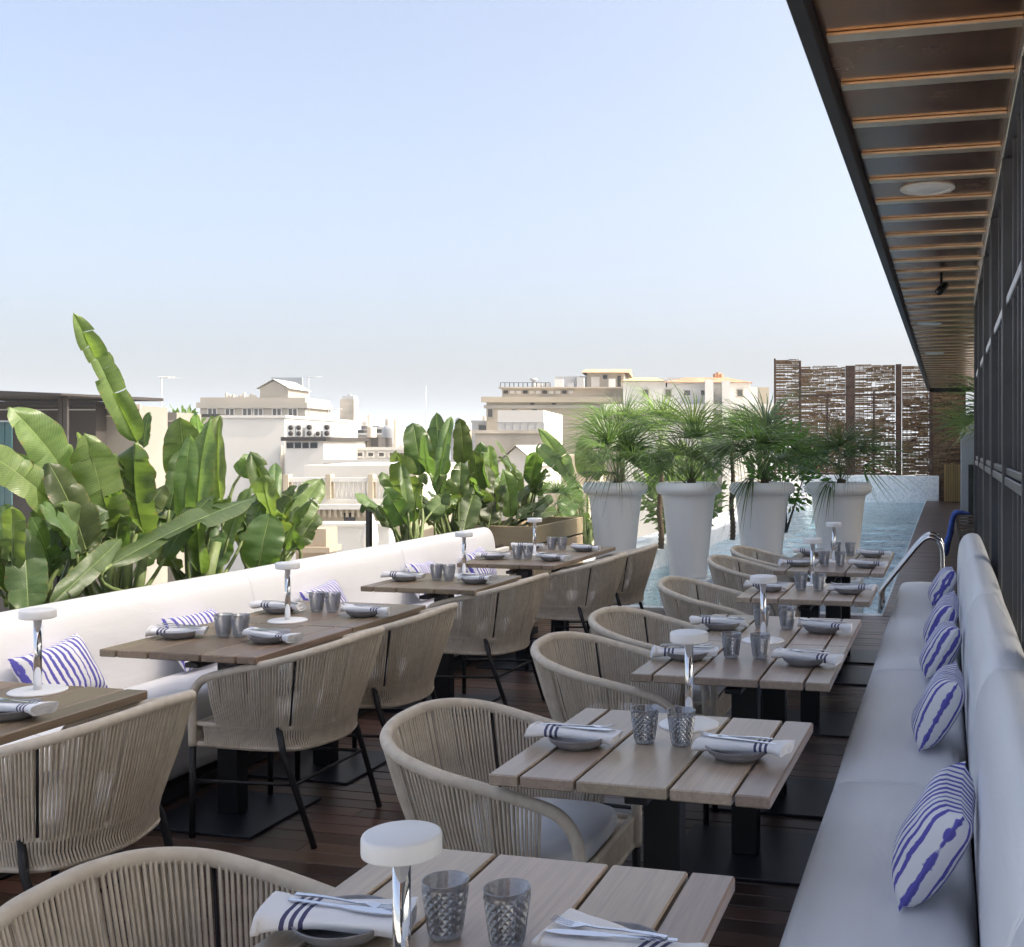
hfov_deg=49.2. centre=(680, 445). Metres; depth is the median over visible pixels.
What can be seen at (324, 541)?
tan chimney block
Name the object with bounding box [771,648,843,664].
napkin
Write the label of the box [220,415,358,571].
white building
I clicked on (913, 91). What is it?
restaurant building
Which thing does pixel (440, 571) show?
tumbler
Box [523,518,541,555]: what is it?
table lamp
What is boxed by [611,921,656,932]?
plate
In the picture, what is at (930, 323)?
ceiling light
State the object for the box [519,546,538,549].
plate
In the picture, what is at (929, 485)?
pool end wall
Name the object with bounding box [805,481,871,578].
planter pot
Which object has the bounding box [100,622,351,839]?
dining table
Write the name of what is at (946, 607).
pillow
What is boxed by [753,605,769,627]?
tumbler
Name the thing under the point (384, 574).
napkin
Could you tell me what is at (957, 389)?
palm tree
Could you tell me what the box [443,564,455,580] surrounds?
tumbler
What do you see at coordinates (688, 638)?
table lamp
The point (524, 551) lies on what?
tumbler
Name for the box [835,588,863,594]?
plate
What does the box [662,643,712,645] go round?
fork
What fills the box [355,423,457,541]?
banana plant
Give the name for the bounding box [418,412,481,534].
banana plant
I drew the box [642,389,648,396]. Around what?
window
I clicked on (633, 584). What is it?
rope armchair
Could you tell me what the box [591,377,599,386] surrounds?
door
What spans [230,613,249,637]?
tumbler
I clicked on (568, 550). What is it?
dining table
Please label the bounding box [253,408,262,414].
window
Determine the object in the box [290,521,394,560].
parapet wall
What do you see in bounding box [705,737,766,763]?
plate
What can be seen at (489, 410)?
window
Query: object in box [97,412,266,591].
banana plant
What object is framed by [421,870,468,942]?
tumbler
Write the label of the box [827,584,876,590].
napkin
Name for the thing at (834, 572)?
dining table
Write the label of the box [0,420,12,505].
glass screen
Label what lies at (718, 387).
tiled house
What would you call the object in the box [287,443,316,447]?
strip window
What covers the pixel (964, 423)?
palm tree
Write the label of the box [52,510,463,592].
railing
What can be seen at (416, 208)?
sky
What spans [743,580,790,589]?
napkin
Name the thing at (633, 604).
pot plinth
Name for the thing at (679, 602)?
rope armchair
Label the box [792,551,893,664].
dining table
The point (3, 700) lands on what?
knife
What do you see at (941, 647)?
pillow
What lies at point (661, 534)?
palm tree
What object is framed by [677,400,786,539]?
palm tree
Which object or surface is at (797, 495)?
shrub
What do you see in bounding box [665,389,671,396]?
window
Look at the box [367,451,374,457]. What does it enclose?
window
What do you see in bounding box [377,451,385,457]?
window
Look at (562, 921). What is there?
fork
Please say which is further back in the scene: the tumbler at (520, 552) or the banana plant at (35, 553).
the tumbler at (520, 552)
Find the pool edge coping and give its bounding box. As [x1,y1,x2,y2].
[612,605,882,615]
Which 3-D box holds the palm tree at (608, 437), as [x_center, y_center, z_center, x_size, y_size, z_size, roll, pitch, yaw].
[-0.637,0.155,10.821,1.620,1.117,1.722,0,0,-15]
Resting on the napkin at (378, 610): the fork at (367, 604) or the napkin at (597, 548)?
the fork at (367, 604)
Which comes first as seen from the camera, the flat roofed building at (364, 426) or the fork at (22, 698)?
the fork at (22, 698)
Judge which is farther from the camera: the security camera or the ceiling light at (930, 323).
the ceiling light at (930, 323)
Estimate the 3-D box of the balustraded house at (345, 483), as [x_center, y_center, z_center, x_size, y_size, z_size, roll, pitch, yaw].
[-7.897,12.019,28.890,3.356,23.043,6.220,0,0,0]
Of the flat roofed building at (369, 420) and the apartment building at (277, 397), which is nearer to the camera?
the flat roofed building at (369, 420)
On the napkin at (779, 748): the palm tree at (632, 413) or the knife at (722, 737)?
the knife at (722, 737)
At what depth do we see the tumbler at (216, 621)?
4.59 m
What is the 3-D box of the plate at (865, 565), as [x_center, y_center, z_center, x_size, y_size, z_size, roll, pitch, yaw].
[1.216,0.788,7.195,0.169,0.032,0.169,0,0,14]
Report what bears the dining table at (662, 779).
on the terrace floor
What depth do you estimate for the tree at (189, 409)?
20.03 m
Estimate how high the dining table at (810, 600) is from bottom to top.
0.735 m
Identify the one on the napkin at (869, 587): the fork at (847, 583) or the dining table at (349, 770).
the fork at (847, 583)
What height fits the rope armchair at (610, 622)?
0.795 m
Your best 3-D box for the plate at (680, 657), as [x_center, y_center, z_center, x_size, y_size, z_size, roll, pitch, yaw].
[0.024,0.788,4.122,0.169,0.032,0.169,0,0,14]
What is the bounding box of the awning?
[0,391,162,592]
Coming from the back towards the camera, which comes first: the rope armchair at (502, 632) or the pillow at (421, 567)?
the pillow at (421, 567)
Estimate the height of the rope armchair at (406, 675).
0.795 m
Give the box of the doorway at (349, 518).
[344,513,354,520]
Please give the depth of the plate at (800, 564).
7.23 m
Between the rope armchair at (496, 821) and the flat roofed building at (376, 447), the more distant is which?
the flat roofed building at (376, 447)
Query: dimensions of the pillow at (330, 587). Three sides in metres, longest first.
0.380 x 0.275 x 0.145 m
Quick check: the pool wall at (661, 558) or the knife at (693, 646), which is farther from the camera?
the pool wall at (661, 558)
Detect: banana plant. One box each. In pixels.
[0,407,121,610]
[30,313,213,596]
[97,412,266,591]
[218,451,325,568]
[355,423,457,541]
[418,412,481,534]
[467,442,523,528]
[496,441,557,525]
[535,428,609,545]
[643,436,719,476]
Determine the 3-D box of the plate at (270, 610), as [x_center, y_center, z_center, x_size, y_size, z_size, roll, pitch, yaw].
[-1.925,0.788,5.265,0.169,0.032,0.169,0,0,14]
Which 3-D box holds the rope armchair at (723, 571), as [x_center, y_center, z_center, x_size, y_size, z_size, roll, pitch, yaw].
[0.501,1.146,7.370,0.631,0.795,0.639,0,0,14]
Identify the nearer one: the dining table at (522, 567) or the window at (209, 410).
the dining table at (522, 567)
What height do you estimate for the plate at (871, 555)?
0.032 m
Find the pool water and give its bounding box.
[644,502,923,611]
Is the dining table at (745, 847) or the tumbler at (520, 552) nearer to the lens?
the dining table at (745, 847)
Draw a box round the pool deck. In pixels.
[882,501,973,618]
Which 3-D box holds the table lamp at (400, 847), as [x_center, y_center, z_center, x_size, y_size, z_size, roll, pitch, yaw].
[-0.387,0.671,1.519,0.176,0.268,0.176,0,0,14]
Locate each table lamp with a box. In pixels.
[6,607,67,696]
[267,561,307,623]
[360,820,441,946]
[449,531,477,576]
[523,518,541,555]
[659,629,719,732]
[742,574,784,644]
[797,537,827,586]
[821,522,845,561]
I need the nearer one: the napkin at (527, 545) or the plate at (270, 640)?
the plate at (270, 640)
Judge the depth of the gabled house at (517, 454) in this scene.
27.00 m
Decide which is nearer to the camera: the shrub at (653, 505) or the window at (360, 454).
the shrub at (653, 505)
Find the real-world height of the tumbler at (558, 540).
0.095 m
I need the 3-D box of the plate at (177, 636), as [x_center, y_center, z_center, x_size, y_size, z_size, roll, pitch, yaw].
[-2.095,0.788,4.582,0.169,0.032,0.169,0,0,14]
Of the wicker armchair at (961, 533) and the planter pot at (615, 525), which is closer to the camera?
the planter pot at (615, 525)
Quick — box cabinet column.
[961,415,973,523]
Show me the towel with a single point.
(949, 534)
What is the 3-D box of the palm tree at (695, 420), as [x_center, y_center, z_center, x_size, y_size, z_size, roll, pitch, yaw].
[0.045,0.040,10.733,1.718,1.361,1.728,0,0,14]
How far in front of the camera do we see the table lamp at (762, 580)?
4.50 m
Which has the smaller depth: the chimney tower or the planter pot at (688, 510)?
the planter pot at (688, 510)
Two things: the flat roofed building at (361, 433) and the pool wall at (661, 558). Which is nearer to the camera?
the pool wall at (661, 558)
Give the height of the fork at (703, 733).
0.009 m
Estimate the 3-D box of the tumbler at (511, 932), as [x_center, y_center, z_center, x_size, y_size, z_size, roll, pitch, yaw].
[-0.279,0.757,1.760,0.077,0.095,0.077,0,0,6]
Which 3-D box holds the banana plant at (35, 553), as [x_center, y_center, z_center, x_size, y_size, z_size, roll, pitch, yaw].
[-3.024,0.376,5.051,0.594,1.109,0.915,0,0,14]
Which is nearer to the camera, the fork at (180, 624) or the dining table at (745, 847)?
the dining table at (745, 847)
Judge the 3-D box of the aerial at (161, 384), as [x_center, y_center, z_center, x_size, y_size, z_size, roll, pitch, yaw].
[-8.202,0.121,17.500,0.246,2.430,0.500,0,0,0]
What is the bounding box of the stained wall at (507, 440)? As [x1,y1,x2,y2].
[472,430,547,459]
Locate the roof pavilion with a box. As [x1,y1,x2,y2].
[0,401,106,611]
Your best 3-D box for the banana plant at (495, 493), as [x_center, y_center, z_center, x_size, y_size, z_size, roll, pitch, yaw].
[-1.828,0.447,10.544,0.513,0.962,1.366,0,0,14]
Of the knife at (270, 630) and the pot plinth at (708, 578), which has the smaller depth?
the knife at (270, 630)
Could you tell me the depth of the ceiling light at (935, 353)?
17.73 m
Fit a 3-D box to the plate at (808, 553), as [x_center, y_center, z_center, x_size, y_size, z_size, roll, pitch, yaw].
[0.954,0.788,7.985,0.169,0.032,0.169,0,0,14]
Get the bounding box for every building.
[196,379,332,417]
[201,414,227,530]
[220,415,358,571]
[281,437,368,489]
[320,459,398,463]
[357,420,403,458]
[357,429,381,437]
[361,419,388,429]
[367,415,372,426]
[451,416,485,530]
[470,420,485,493]
[481,369,632,480]
[498,410,561,443]
[758,387,768,480]
[786,0,1023,651]
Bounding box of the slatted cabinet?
[944,464,960,501]
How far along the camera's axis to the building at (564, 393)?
60.00 m
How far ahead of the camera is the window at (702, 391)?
55.97 m
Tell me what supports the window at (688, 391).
in the tiled house at (718, 387)
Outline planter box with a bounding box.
[473,517,582,591]
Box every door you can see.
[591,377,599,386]
[618,376,620,386]
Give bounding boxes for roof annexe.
[105,404,167,584]
[168,412,200,581]
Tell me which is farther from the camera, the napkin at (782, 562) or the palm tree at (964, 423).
the palm tree at (964, 423)
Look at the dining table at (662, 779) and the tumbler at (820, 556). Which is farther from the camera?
the tumbler at (820, 556)
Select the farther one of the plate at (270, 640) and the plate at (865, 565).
the plate at (865, 565)
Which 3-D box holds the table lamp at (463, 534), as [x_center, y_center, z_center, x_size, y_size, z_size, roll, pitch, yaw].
[-1.340,0.671,6.768,0.176,0.268,0.176,0,0,27]
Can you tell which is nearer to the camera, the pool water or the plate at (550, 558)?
the plate at (550, 558)
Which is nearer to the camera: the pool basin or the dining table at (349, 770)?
the dining table at (349, 770)
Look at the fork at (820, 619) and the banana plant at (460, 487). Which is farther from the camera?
the banana plant at (460, 487)
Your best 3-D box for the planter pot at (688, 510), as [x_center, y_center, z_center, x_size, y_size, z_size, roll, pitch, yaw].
[0.075,0.826,10.705,0.642,0.928,0.642,0,0,14]
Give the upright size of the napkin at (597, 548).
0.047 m
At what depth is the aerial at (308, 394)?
65.98 m
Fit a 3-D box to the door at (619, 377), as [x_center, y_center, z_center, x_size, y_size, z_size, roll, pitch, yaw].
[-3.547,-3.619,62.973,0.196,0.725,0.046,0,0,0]
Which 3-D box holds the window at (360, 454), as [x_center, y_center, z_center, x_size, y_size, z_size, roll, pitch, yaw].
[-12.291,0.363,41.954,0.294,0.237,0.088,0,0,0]
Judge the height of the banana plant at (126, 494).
1.585 m
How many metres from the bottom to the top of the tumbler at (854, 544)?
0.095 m
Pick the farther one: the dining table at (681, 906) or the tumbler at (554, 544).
the tumbler at (554, 544)
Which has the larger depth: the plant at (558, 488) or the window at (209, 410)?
the window at (209, 410)
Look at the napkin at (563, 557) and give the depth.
7.60 m
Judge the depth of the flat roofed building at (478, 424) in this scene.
62.00 m
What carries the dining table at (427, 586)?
on the terrace floor
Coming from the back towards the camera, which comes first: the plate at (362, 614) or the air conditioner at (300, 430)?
the air conditioner at (300, 430)
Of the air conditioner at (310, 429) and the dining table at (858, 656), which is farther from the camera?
the air conditioner at (310, 429)
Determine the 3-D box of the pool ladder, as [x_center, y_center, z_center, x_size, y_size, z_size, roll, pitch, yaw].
[2.228,1.496,10.604,0.641,1.288,0.462,0,0,14]
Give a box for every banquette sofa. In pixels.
[0,527,545,878]
[779,533,1023,946]
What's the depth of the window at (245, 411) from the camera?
69.98 m
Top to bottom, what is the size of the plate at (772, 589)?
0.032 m
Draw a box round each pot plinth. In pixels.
[613,597,643,605]
[660,575,715,605]
[819,576,863,612]
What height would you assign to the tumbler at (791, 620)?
0.095 m
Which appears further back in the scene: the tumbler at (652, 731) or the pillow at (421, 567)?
the pillow at (421, 567)
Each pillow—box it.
[8,633,107,687]
[162,608,221,671]
[299,579,348,601]
[404,561,439,599]
[461,547,496,574]
[892,761,975,911]
[911,662,965,751]
[919,621,961,678]
[923,591,958,643]
[928,566,956,605]
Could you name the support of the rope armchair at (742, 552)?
on the terrace floor
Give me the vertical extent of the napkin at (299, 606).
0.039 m
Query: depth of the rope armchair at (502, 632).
6.18 m
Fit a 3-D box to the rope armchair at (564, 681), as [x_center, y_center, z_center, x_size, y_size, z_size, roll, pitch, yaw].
[-0.245,1.146,4.237,0.631,0.795,0.639,0,0,12]
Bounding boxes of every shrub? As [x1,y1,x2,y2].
[632,446,729,533]
[645,446,720,529]
[740,419,830,532]
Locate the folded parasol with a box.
[360,514,378,547]
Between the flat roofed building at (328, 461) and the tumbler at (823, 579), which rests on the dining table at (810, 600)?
the tumbler at (823, 579)
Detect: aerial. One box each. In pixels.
[156,376,180,406]
[307,376,321,416]
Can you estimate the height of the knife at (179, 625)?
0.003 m
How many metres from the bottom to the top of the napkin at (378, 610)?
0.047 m
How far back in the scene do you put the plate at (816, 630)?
4.65 m
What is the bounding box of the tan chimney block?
[291,526,340,559]
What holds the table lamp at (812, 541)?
on the dining table at (810, 600)
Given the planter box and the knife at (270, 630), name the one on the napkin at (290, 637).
the knife at (270, 630)
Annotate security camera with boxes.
[935,275,948,294]
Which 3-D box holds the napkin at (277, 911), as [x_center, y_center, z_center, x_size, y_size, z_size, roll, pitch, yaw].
[-0.564,0.773,1.800,0.270,0.037,0.142,0,0,4]
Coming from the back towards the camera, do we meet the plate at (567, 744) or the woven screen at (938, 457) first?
the woven screen at (938, 457)
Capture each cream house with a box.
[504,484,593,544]
[561,454,603,483]
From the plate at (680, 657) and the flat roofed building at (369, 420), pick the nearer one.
the plate at (680, 657)
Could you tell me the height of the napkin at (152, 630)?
0.041 m
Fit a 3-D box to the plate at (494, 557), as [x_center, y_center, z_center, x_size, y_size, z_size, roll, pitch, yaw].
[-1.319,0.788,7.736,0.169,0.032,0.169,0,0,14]
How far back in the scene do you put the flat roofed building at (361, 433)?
70.00 m
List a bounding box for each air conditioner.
[287,425,295,436]
[296,425,304,436]
[305,424,316,436]
[315,431,322,436]
[323,424,333,436]
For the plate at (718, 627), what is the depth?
4.73 m
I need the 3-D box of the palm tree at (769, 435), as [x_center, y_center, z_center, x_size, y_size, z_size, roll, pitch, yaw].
[0.627,0.137,10.489,1.978,1.646,1.861,0,0,-41]
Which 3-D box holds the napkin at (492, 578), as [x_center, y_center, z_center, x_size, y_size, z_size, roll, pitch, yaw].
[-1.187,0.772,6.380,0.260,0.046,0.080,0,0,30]
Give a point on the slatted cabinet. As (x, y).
(952, 483)
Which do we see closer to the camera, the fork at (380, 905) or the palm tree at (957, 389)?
the fork at (380, 905)
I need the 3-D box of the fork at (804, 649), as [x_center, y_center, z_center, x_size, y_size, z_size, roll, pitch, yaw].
[0.449,0.752,4.033,0.193,0.009,0.021,0,0,15]
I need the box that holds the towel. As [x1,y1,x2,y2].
[944,510,970,555]
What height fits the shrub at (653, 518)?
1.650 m
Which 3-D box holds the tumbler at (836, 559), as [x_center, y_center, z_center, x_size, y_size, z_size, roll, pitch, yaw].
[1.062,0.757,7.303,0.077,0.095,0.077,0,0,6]
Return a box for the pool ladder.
[878,532,944,613]
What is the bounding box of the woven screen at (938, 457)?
[774,358,965,500]
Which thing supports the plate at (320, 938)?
on the dining table at (681, 906)
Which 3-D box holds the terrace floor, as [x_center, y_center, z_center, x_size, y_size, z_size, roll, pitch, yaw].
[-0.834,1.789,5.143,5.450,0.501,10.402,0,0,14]
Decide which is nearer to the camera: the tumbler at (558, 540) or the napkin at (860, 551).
the napkin at (860, 551)
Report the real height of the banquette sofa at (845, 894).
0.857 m
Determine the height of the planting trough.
0.670 m
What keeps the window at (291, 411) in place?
in the apartment building at (277, 397)
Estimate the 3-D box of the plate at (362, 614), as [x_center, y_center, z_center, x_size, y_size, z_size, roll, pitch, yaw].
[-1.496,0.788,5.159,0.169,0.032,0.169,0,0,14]
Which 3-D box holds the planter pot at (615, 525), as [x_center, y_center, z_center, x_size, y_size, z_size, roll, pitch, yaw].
[-0.643,0.826,10.756,0.642,0.928,0.642,0,0,14]
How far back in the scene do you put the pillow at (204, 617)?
5.26 m
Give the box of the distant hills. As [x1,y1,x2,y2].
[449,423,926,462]
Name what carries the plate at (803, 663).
on the dining table at (745, 847)
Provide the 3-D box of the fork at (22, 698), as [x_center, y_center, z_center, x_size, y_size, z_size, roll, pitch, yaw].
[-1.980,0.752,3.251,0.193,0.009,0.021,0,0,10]
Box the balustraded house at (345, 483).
[283,462,459,542]
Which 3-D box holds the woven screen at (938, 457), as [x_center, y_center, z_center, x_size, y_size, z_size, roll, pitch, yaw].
[5.268,-0.448,30.838,5.325,4.063,0.188,0,0,14]
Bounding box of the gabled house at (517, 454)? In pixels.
[498,445,560,520]
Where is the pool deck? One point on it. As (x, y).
(923, 564)
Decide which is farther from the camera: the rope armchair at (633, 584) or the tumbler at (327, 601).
the rope armchair at (633, 584)
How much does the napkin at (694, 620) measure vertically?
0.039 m
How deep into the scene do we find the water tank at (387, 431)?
45.59 m
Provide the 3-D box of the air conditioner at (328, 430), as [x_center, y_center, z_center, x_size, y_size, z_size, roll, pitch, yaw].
[-12.248,-0.508,38.069,0.299,0.443,0.362,0,0,0]
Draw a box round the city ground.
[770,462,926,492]
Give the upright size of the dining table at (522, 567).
0.735 m
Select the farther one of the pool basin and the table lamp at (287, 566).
the pool basin
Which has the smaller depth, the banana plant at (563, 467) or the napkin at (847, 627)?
the napkin at (847, 627)
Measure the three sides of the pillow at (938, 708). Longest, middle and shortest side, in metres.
0.370 x 0.280 x 0.130 m
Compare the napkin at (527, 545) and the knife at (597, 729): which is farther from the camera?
the napkin at (527, 545)
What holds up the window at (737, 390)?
in the tiled house at (718, 387)
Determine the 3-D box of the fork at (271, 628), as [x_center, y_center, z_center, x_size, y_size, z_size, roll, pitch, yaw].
[-1.683,0.752,4.490,0.193,0.009,0.021,0,0,17]
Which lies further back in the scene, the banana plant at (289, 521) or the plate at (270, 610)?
the banana plant at (289, 521)
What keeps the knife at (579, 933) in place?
on the napkin at (543, 938)
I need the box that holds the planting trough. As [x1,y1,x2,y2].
[495,544,508,575]
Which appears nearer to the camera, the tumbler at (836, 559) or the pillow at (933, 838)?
the pillow at (933, 838)
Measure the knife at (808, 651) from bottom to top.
0.003 m
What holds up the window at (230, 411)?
in the apartment building at (277, 397)
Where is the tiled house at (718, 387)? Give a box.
[604,372,773,537]
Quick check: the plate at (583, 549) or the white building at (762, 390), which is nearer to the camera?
the plate at (583, 549)
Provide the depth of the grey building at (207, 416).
44.94 m
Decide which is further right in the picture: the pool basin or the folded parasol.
the pool basin
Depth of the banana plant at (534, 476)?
11.04 m
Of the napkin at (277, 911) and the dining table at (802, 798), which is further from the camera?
the dining table at (802, 798)
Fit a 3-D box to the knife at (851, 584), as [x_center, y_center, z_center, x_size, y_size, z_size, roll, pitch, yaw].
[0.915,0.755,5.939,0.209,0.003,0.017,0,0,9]
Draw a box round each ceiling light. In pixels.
[900,182,954,195]
[917,322,942,324]
[925,352,943,353]
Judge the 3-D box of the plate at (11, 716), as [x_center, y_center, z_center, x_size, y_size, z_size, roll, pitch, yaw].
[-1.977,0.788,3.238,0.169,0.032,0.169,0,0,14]
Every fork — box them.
[0,698,42,700]
[161,623,201,625]
[249,626,290,629]
[294,892,392,908]
[343,603,383,604]
[543,723,614,727]
[550,914,667,938]
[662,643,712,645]
[699,731,772,739]
[701,615,743,617]
[776,647,828,650]
[798,618,842,620]
[831,582,863,583]
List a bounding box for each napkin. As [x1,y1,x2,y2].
[0,700,58,715]
[145,625,208,636]
[242,627,303,642]
[249,600,305,610]
[250,891,418,937]
[340,603,390,614]
[380,571,425,578]
[457,575,498,580]
[475,552,510,557]
[511,543,544,547]
[524,721,622,745]
[532,908,707,946]
[535,552,571,560]
[570,543,600,550]
[650,645,717,657]
[689,616,748,626]
[691,736,794,756]
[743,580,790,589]
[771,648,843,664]
[778,559,817,564]
[792,548,827,553]
[797,617,852,632]
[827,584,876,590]
[848,559,887,566]
[856,549,890,555]
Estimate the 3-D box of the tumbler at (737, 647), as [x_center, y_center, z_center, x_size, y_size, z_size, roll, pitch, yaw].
[0.190,0.757,4.143,0.077,0.095,0.077,0,0,10]
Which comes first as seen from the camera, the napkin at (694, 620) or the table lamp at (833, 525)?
the napkin at (694, 620)
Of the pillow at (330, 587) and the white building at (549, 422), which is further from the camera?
the white building at (549, 422)
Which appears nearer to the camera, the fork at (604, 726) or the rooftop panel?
the fork at (604, 726)
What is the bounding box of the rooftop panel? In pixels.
[271,377,302,387]
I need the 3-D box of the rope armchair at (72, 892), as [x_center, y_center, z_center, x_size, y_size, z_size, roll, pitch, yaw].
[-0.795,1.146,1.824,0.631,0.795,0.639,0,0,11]
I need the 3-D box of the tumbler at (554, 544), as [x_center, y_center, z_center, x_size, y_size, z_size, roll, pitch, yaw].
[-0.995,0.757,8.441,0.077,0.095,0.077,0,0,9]
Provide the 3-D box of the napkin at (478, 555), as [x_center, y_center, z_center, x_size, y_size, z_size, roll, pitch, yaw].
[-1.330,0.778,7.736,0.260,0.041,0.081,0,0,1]
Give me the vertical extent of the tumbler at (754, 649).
0.095 m
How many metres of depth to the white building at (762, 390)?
75.00 m
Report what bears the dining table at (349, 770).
on the terrace floor
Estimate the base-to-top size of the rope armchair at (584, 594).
0.795 m
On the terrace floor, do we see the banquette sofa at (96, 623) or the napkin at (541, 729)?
the banquette sofa at (96, 623)
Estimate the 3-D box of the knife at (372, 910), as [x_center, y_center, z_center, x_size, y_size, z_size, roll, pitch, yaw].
[-0.552,0.756,1.794,0.209,0.003,0.017,0,0,17]
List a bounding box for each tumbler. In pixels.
[214,613,232,636]
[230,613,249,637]
[309,591,324,611]
[324,591,340,612]
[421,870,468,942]
[430,563,442,580]
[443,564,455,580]
[483,878,530,946]
[512,545,522,558]
[523,545,532,558]
[547,537,556,549]
[557,537,566,549]
[630,704,658,744]
[667,706,695,746]
[721,631,740,658]
[750,632,769,659]
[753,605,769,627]
[778,606,795,628]
[794,572,807,589]
[812,573,825,590]
[818,551,829,565]
[834,551,845,565]
[845,542,855,555]
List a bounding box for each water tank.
[382,425,405,446]
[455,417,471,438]
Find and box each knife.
[0,699,34,703]
[156,625,201,626]
[250,629,291,631]
[288,898,392,915]
[545,929,677,941]
[554,726,615,730]
[660,645,714,647]
[699,616,744,618]
[701,734,773,743]
[784,649,831,653]
[803,619,845,622]
[834,584,868,584]
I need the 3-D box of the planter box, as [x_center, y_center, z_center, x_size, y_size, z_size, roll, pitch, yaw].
[-1.503,1.140,10.965,0.624,0.760,1.400,0,0,14]
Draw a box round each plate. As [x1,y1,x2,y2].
[0,700,42,721]
[158,627,195,639]
[248,631,290,643]
[262,606,293,613]
[291,895,385,946]
[344,610,377,617]
[391,576,415,581]
[461,577,486,583]
[483,553,503,559]
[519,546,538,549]
[540,556,560,560]
[547,726,601,750]
[573,547,591,551]
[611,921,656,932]
[666,647,707,661]
[703,622,739,630]
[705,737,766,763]
[754,585,781,591]
[781,652,823,666]
[789,562,809,566]
[801,551,821,555]
[802,624,837,633]
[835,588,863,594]
[854,563,876,567]
[861,553,882,557]
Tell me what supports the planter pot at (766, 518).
on the pot plinth
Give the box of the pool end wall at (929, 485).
[800,475,938,523]
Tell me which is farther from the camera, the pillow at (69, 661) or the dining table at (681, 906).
the pillow at (69, 661)
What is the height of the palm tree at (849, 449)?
1.266 m
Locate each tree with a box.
[163,404,206,425]
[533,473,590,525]
[542,403,711,517]
[559,384,683,505]
[585,381,767,516]
[607,381,707,548]
[657,384,857,545]
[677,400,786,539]
[772,408,927,531]
[919,357,973,508]
[922,383,973,408]
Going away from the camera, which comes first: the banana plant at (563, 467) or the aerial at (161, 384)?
the banana plant at (563, 467)
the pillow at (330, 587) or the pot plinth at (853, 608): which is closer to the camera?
the pillow at (330, 587)
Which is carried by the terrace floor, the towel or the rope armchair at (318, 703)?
the rope armchair at (318, 703)
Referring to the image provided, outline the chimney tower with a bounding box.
[340,394,358,429]
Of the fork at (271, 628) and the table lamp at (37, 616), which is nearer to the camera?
the table lamp at (37, 616)
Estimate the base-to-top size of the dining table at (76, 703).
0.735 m
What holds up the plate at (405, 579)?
on the dining table at (427, 586)
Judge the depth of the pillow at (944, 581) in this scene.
7.19 m
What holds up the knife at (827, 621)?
on the napkin at (847, 627)
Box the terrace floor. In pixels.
[0,607,958,946]
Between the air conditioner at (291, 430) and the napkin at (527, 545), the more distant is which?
the air conditioner at (291, 430)
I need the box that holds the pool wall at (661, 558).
[583,493,813,605]
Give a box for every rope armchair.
[0,690,196,945]
[0,846,334,946]
[188,626,384,848]
[295,602,457,781]
[379,698,641,869]
[422,573,548,705]
[524,552,627,671]
[530,631,709,824]
[566,543,658,638]
[588,606,730,811]
[657,576,776,719]
[707,554,802,616]
[730,545,819,583]
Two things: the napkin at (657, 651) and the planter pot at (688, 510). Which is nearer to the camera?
the napkin at (657, 651)
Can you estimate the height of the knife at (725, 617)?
0.003 m
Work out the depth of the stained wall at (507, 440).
34.00 m
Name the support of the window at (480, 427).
in the flat roofed building at (478, 424)
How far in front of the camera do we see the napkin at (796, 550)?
7.96 m
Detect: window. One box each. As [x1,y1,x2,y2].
[207,408,216,413]
[225,408,234,414]
[242,408,251,414]
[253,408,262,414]
[272,408,281,414]
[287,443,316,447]
[288,408,297,415]
[357,451,363,457]
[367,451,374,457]
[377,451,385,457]
[478,425,485,429]
[487,408,492,417]
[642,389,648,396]
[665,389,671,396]
[683,389,690,395]
[700,389,704,395]
[736,389,742,396]
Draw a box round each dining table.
[0,681,147,946]
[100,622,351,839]
[219,600,425,784]
[254,849,734,946]
[361,573,520,716]
[457,554,586,670]
[489,708,812,871]
[507,545,615,651]
[631,641,847,885]
[694,614,860,818]
[736,582,877,737]
[773,559,889,685]
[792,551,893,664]
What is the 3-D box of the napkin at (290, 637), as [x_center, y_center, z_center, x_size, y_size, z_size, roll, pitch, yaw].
[-1.668,0.774,4.476,0.260,0.047,0.080,0,0,23]
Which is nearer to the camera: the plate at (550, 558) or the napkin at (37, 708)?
the napkin at (37, 708)
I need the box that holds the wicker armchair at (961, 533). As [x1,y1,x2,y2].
[956,515,973,543]
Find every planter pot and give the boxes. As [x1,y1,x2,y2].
[583,481,647,575]
[656,481,720,578]
[729,481,794,563]
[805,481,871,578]
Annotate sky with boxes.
[0,0,973,434]
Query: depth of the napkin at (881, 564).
7.18 m
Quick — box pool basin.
[782,503,924,613]

